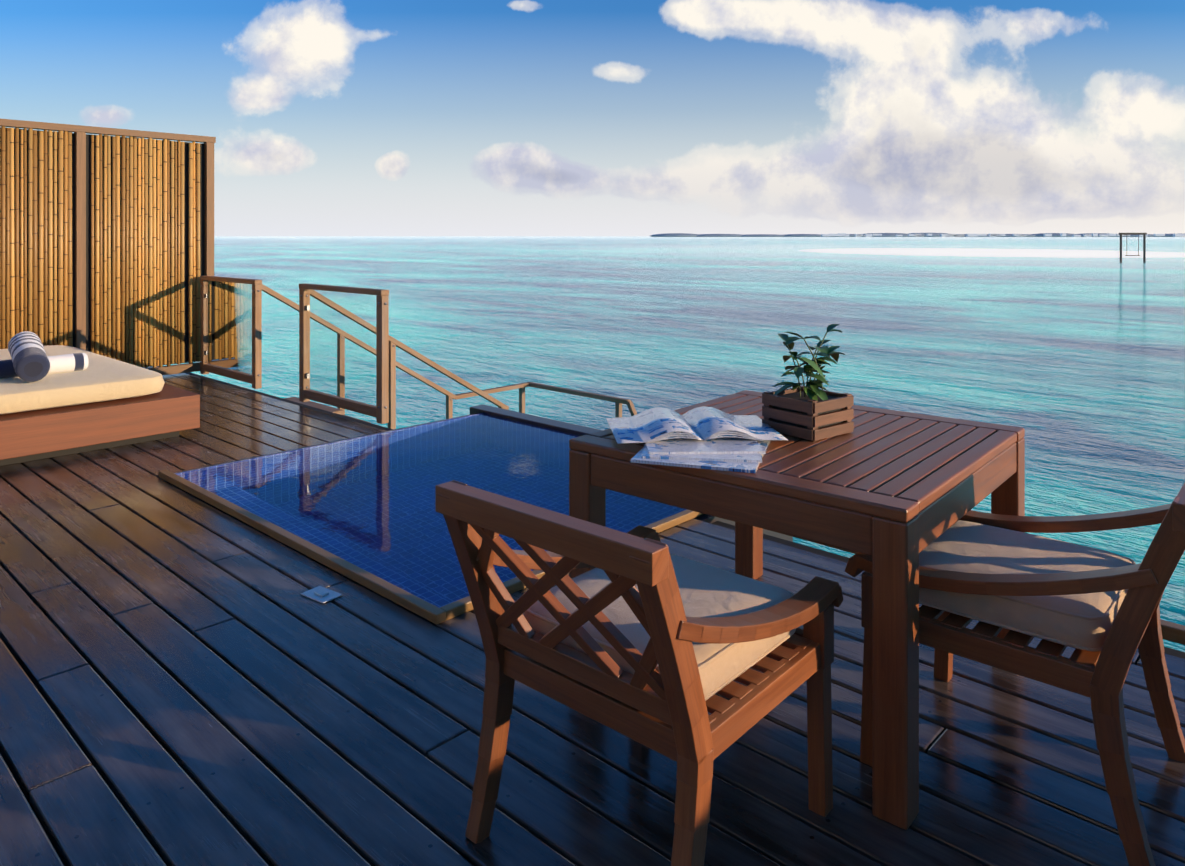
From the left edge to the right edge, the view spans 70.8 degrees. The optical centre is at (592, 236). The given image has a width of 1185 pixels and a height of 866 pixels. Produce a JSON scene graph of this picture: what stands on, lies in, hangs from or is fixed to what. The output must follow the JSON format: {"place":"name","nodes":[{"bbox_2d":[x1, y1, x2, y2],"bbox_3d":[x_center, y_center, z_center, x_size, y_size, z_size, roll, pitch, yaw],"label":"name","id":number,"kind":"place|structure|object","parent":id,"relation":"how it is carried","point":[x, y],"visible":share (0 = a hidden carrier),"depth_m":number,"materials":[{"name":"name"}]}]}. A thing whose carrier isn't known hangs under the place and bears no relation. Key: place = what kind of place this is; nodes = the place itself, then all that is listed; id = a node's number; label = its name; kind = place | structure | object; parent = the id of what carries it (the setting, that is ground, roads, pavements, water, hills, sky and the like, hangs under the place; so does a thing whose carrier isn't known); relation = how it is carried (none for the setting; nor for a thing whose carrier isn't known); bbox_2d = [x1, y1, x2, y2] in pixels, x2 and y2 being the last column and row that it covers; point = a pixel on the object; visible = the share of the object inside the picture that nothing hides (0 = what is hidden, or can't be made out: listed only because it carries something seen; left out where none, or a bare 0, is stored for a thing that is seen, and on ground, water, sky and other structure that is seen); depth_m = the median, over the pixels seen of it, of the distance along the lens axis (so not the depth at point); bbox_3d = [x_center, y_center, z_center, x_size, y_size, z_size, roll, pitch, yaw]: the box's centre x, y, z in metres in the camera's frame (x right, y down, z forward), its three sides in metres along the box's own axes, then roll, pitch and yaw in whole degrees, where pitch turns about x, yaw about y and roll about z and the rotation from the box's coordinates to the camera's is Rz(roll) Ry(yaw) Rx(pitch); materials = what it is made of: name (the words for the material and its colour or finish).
{"place":"outdoors","nodes":[
{"label":"outdoors","id":0,"kind":"place"},
{"bbox_2d":[176,413,481,473],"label":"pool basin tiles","id":1,"kind":"object","parent":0,"point":[320,445],"visible":0.12,"depth_m":5.41,"materials":[{"name":"blue tile"}]},
{"bbox_2d":[0,372,1184,865],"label":"deck edge","id":2,"kind":"object","parent":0,"point":[842,558],"depth_m":3.95,"materials":[{"name":"black wood"}]},
{"bbox_2d":[0,366,1184,865],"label":"deck boards","id":3,"kind":"object","parent":2,"relation":"on","point":[186,678],"visible":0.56,"depth_m":2.33,"materials":[{"name":"brown wood"}]},
{"bbox_2d":[0,345,199,465],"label":"daybed","id":4,"kind":"object","parent":3,"relation":"on","point":[101,402],"visible":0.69,"depth_m":5.38,"materials":[{"name":"beige fabric"}]},
{"bbox_2d":[8,331,49,381],"bbox_3d":[-3.672,0.780,5.428,0.190,0.285,0.522,0,0,-40],"label":"bolster pillow","id":5,"kind":"object","parent":4,"relation":"on","point":[30,359],"visible":1,"depth_m":5.28,"materials":[{"name":"grey fabric"}]},
{"bbox_2d":[0,353,88,378],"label":"rolled towel","id":6,"kind":"object","parent":4,"relation":"on","point":[69,362],"visible":0.6,"depth_m":5.62,"materials":[{"name":"white fabric"}]},
{"bbox_2d":[0,119,215,374],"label":"bamboo screen","id":7,"kind":"object","parent":3,"relation":"on","point":[106,245],"visible":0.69,"depth_m":7.86,"materials":[{"name":"yellow"}]},
{"bbox_2d":[301,586,341,603],"bbox_3d":[-1.048,1.381,3.220,0.151,0.013,0.108,0,0,43],"label":"deck hatch plate","id":8,"kind":"object","parent":3,"relation":"in","point":[321,594],"visible":1,"depth_m":3.21,"materials":[{"name":"silver metal"}]},
{"bbox_2d":[157,415,792,629],"bbox_3d":[-0.719,1.949,4.773,2.770,1.100,2.468,0,0,43],"label":"pool edge","id":9,"kind":"object","parent":3,"relation":"in","point":[708,518],"depth_m":4.14,"materials":[{"name":"brown wood"}]},
{"bbox_2d":[174,414,474,473],"bbox_3d":[-1.690,1.385,5.658,0.010,0.005,2.348,0,0,43],"label":"pool edge","id":10,"kind":"object","parent":9,"relation":"attached to","point":[317,445],"visible":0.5,"depth_m":5.50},
{"bbox_2d":[176,413,686,607],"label":"pool water","id":11,"kind":"structure","parent":9,"relation":"in","point":[366,503],"depth_m":4.50,"materials":[{"name":"blue liquid"}]},
{"bbox_2d":[470,405,601,435],"bbox_3d":[0.092,1.369,5.636,2.770,0.060,0.140,0,0,43],"label":"pool coping","id":12,"kind":"object","parent":9,"relation":"attached to","point":[542,421],"visible":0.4,"depth_m":6.09,"materials":[{"name":"blue tile"}]},
{"bbox_2d":[158,469,1184,644],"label":"pool edge strips","id":13,"kind":"object","parent":9,"relation":"attached to","point":[1171,631],"visible":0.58,"depth_m":3.46,"materials":[{"name":"brown wood"}]},
{"bbox_2d":[435,480,842,865],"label":"armchair","id":14,"kind":"object","parent":3,"relation":"on","point":[640,634],"visible":1,"depth_m":1.78,"materials":[{"name":"brown wood"}]},
{"bbox_2d":[569,390,1024,829],"bbox_3d":[0.684,1.014,2.704,1.060,0.750,1.100,0,0,40],"label":"dining table","id":15,"kind":"object","parent":3,"relation":"on","point":[893,493],"visible":0.6,"depth_m":2.24,"materials":[{"name":"brown wood"}]},
{"bbox_2d":[606,406,787,472],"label":"magazines","id":16,"kind":"object","parent":15,"relation":"on","point":[704,437],"visible":1,"depth_m":2.51,"materials":[{"name":"paper"}]},
{"bbox_2d":[762,324,853,441],"bbox_3d":[0.708,0.467,2.736,0.274,0.342,0.326,0,0,29],"label":"planter with plant","id":17,"kind":"object","parent":15,"relation":"on","point":[811,410],"visible":0.98,"depth_m":2.68,"materials":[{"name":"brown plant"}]},
{"bbox_2d":[845,482,1184,865],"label":"armchair","id":18,"kind":"object","parent":3,"relation":"on","point":[994,575],"visible":0.88,"depth_m":2.00,"materials":[{"name":"brown wood"}]},
{"bbox_2d":[0,0,1184,235],"label":"sky","id":19,"kind":"structure","parent":0,"point":[325,117],"materials":[{"name":"blue"}]},
{"bbox_2d":[163,236,1184,651],"bbox_3d":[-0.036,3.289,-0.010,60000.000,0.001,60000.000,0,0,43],"label":"sea water","id":20,"kind":"structure","parent":0,"point":[1073,368],"depth_m":28.77,"materials":[{"name":"teal liquid"}]},
{"bbox_2d":[200,276,636,429],"bbox_3d":[-1.577,2.344,8.547,3.305,3.890,3.465,0,0,43],"label":"railing and stairs","id":21,"kind":"object","parent":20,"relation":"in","point":[384,352],"visible":0.44,"depth_m":7.60,"materials":[{"name":"brown wood"}]},
{"bbox_2d":[206,280,375,404],"bbox_3d":[-2.740,0.854,7.310,3.150,0.840,0.010,0,0,43],"label":"glass railing","id":22,"kind":"object","parent":21,"relation":"attached to","point":[224,335],"visible":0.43,"depth_m":8.02,"materials":[{"name":"clear glass"}]},
{"bbox_2d":[201,285,451,408],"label":"railing fixings","id":23,"kind":"object","parent":21,"relation":"attached to","point":[308,308],"visible":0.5,"depth_m":6.97,"materials":[{"name":"silver metal"}]},
{"bbox_2d":[799,248,1184,257],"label":"sandbank","id":24,"kind":"structure","parent":20,"relation":"in","point":[994,252],"depth_m":158.37,"materials":[{"name":"beige sand"}]},
{"bbox_2d":[1119,233,1146,262],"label":"swing frame","id":25,"kind":"object","parent":20,"relation":"in","point":[1144,245],"visible":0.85,"depth_m":103.24,"materials":[{"name":"brown"}]},
{"bbox_2d":[651,233,1181,236],"bbox_3d":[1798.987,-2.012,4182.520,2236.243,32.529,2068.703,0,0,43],"label":"shore land","id":26,"kind":"structure","parent":0,"point":[819,235],"depth_m":4142.06,"materials":[{"name":"blue"}]},
{"bbox_2d":[821,233,1184,236],"bbox_3d":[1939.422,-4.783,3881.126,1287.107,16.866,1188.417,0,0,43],"label":"shore buildings","id":27,"kind":"structure","parent":26,"relation":"on","point":[977,235],"depth_m":3875.93,"materials":[{"name":"white"}]}
]}

